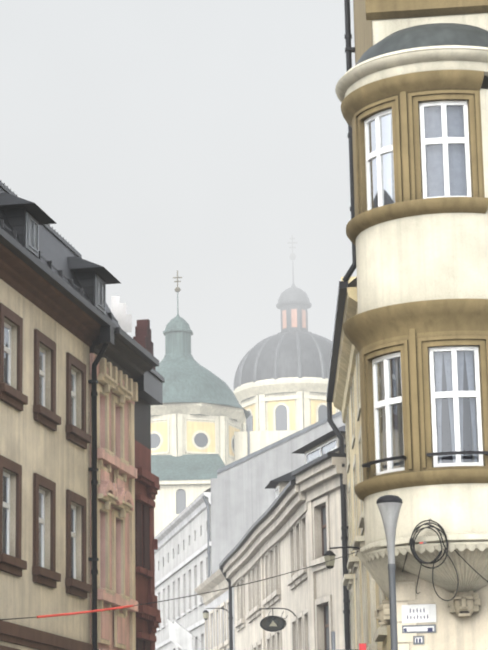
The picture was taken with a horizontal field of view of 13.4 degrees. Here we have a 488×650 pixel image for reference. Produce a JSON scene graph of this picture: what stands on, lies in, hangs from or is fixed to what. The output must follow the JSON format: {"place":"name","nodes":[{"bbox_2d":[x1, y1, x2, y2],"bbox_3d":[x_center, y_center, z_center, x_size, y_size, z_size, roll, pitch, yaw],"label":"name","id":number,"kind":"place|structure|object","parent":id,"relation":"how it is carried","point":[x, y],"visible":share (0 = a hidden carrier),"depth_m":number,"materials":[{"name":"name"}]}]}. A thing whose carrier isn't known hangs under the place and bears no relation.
{"place":"outdoors","nodes":[
{"label":"outdoors","id":0,"kind":"place"},
{"bbox_2d":[0,0,356,390],"label":"sky","id":1,"kind":"structure","parent":0,"point":[159,138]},
{"bbox_2d":[203,610,208,619],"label":"wall lamp","id":2,"kind":"object","parent":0,"point":[205,614],"visible":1,"depth_m":80.44,"materials":[{"name":"glass"}]},
{"bbox_2d":[251,416,252,430],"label":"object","id":3,"kind":"object","parent":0,"point":[251,423],"visible":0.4,"depth_m":221.47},
{"label":"ground","id":4,"kind":"structure","parent":0,"visible":0},
{"bbox_2d":[0,181,120,649],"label":"cream house","id":5,"kind":"structure","parent":4,"relation":"on","point":[56,313],"depth_m":42.86,"materials":[{"name":"paint"}]},
{"bbox_2d":[91,343,108,648],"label":"downpipe","id":6,"kind":"object","parent":5,"relation":"attached to","point":[94,482],"visible":0.92,"depth_m":46.08,"materials":[{"name":"metal"}]},
{"bbox_2d":[88,325,113,649],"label":"hopper","id":7,"kind":"object","parent":5,"relation":"attached to","point":[106,333],"visible":0.9,"depth_m":46.33,"materials":[{"name":"metal"}]},
{"bbox_2d":[0,550,359,619],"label":"span wire","id":8,"kind":"object","parent":5,"relation":"attached to","point":[211,591],"visible":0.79,"depth_m":40.09,"materials":[{"name":"black metal"}]},
{"bbox_2d":[36,605,133,617],"bbox_3d":[-2.813,5.105,36.995,0.044,0.392,2.503,-11,-17,37],"label":"span wire sleeve","id":9,"kind":"object","parent":8,"relation":"attached to","point":[82,612],"visible":1,"depth_m":36.92,"materials":[{"name":"red plastic"}]},
{"bbox_2d":[90,327,158,649],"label":"peach house","id":10,"kind":"structure","parent":4,"relation":"on","point":[125,361],"depth_m":48.02,"materials":[{"name":"paint"}]},
{"bbox_2d":[111,296,131,332],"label":"white party wall","id":11,"kind":"structure","parent":10,"relation":"attached to","point":[121,316],"depth_m":50.94,"materials":[{"name":"paint"}]},
{"bbox_2d":[133,319,164,649],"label":"red house","id":12,"kind":"structure","parent":4,"relation":"on","point":[147,485],"depth_m":50.83,"materials":[{"name":"paint"}]},
{"bbox_2d":[194,569,234,649],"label":"white house","id":13,"kind":"structure","parent":4,"relation":"on","point":[217,629],"depth_m":83.84,"materials":[{"name":"paint"}]},
{"bbox_2d":[151,235,339,536],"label":"church domes","id":14,"kind":"structure","parent":4,"relation":"on","point":[201,419],"depth_m":186.28,"materials":[{"name":"yellow paint"}]},
{"bbox_2d":[247,426,249,454],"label":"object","id":15,"kind":"object","parent":14,"relation":"attached to","point":[248,433],"visible":0.44,"depth_m":185.03,"materials":[{"name":"grey metal"}]},
{"bbox_2d":[154,411,344,649],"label":"building","id":16,"kind":"structure","parent":4,"relation":"on","point":[240,499],"depth_m":94.35,"materials":[{"name":"concrete"}]},
{"bbox_2d":[167,618,200,649],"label":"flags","id":17,"kind":"object","parent":16,"relation":"attached to","point":[180,636],"visible":1,"depth_m":94.42,"materials":[{"name":"fabric"}]},
{"bbox_2d":[202,496,210,577],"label":"downpipe","id":18,"kind":"object","parent":16,"relation":"attached to","point":[208,525],"visible":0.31,"depth_m":92.72,"materials":[{"name":"grey metal"}]},
{"bbox_2d":[219,425,351,649],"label":"building","id":19,"kind":"structure","parent":4,"relation":"on","point":[296,525],"depth_m":61.99,"materials":[{"name":"paint"}]},
{"bbox_2d":[219,567,232,649],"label":"downpipe","id":20,"kind":"object","parent":19,"relation":"attached to","point":[230,617],"visible":0.83,"depth_m":79.82,"materials":[{"name":"metal"}]},
{"bbox_2d":[260,616,285,631],"bbox_3d":[0.874,8.995,62.473,0.800,0.480,0.080,0,-13,-6],"label":"hanging sign","id":21,"kind":"object","parent":19,"relation":"attached to","point":[272,623],"visible":0.98,"depth_m":62.45,"materials":[{"name":"metal"}]},
{"bbox_2d":[259,608,295,615],"bbox_3d":[1.020,8.684,62.563,1.148,0.315,0.036,0,-13,-6],"label":"bracket","id":22,"kind":"object","parent":19,"relation":"attached to","point":[277,608],"visible":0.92,"depth_m":62.58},
{"bbox_2d":[331,631,335,649],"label":"sign pole","id":23,"kind":"object","parent":4,"relation":"on","point":[333,646],"visible":1,"depth_m":29.27,"materials":[{"name":"grey metal"}]},
{"bbox_2d":[359,643,366,649],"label":"sign","id":24,"kind":"object","parent":4,"relation":"on","point":[362,646],"visible":1,"depth_m":30.35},
{"bbox_2d":[376,495,402,649],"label":"street lamp","id":25,"kind":"object","parent":4,"relation":"on","point":[389,507],"visible":1,"depth_m":33.47,"materials":[{"name":"metal"}]},
{"bbox_2d":[326,0,487,649],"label":"turret house","id":26,"kind":"structure","parent":4,"relation":"on","point":[407,391],"depth_m":36.31,"materials":[{"name":"beige paint"}]},
{"bbox_2d":[324,550,335,568],"bbox_3d":[1.821,4.979,44.045,0.260,0.390,0.300,-1,-13,1],"label":"wall lamp","id":27,"kind":"object","parent":26,"relation":"attached to","point":[329,555],"visible":1,"depth_m":43.96,"materials":[{"name":"metal"}]},
{"bbox_2d":[327,401,349,649],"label":"downpipe","id":28,"kind":"object","parent":26,"relation":"attached to","point":[344,539],"visible":0.83,"depth_m":56.64,"materials":[{"name":"metal"}]},
{"bbox_2d":[329,546,359,549],"bbox_3d":[2.247,4.857,44.066,0.858,0.315,0.045,-1,-13,1],"label":"lamp bracket","id":29,"kind":"object","parent":26,"relation":"attached to","point":[344,547],"depth_m":44.08,"materials":[{"name":"black metal"}]},
{"bbox_2d":[341,47,354,602],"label":"pipe brackets","id":30,"kind":"object","parent":26,"relation":"attached to","point":[352,49],"visible":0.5,"depth_m":46.25,"materials":[{"name":"metal"}]},
{"bbox_2d":[342,0,355,281],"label":"drainpipe","id":31,"kind":"object","parent":26,"relation":"attached to","point":[352,268],"depth_m":45.66,"materials":[{"name":"metal"}]},
{"bbox_2d":[401,604,435,644],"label":"signs","id":32,"kind":"object","parent":26,"relation":"attached to","point":[420,613],"visible":1,"depth_m":36.11,"materials":[{"name":"white metal"}]},
{"bbox_2d":[410,520,447,568],"bbox_3d":[3.102,3.672,34.766,0.633,0.816,0.146,-4,-13,11],"label":"cable coil","id":33,"kind":"object","parent":26,"relation":"attached to","point":[412,548],"visible":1,"depth_m":34.76,"materials":[{"name":"black rubber"}]},
{"bbox_2d":[416,565,420,593],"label":"cable tails","id":34,"kind":"object","parent":33,"relation":"attached to","point":[417,580],"visible":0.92,"depth_m":34.71,"materials":[{"name":"black rubber"}]},
{"bbox_2d":[432,549,458,600],"bbox_3d":[3.357,4.172,34.629,0.440,0.869,0.018,-3,-13,7],"label":"cable loop","id":35,"kind":"object","parent":33,"relation":"attached to","point":[457,579],"visible":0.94,"depth_m":34.60,"materials":[{"name":"black rubber"}]},
{"bbox_2d":[440,532,487,581],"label":"cable","id":36,"kind":"object","parent":26,"relation":"attached to","point":[469,565],"visible":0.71,"depth_m":34.91,"materials":[{"name":"black rubber"}]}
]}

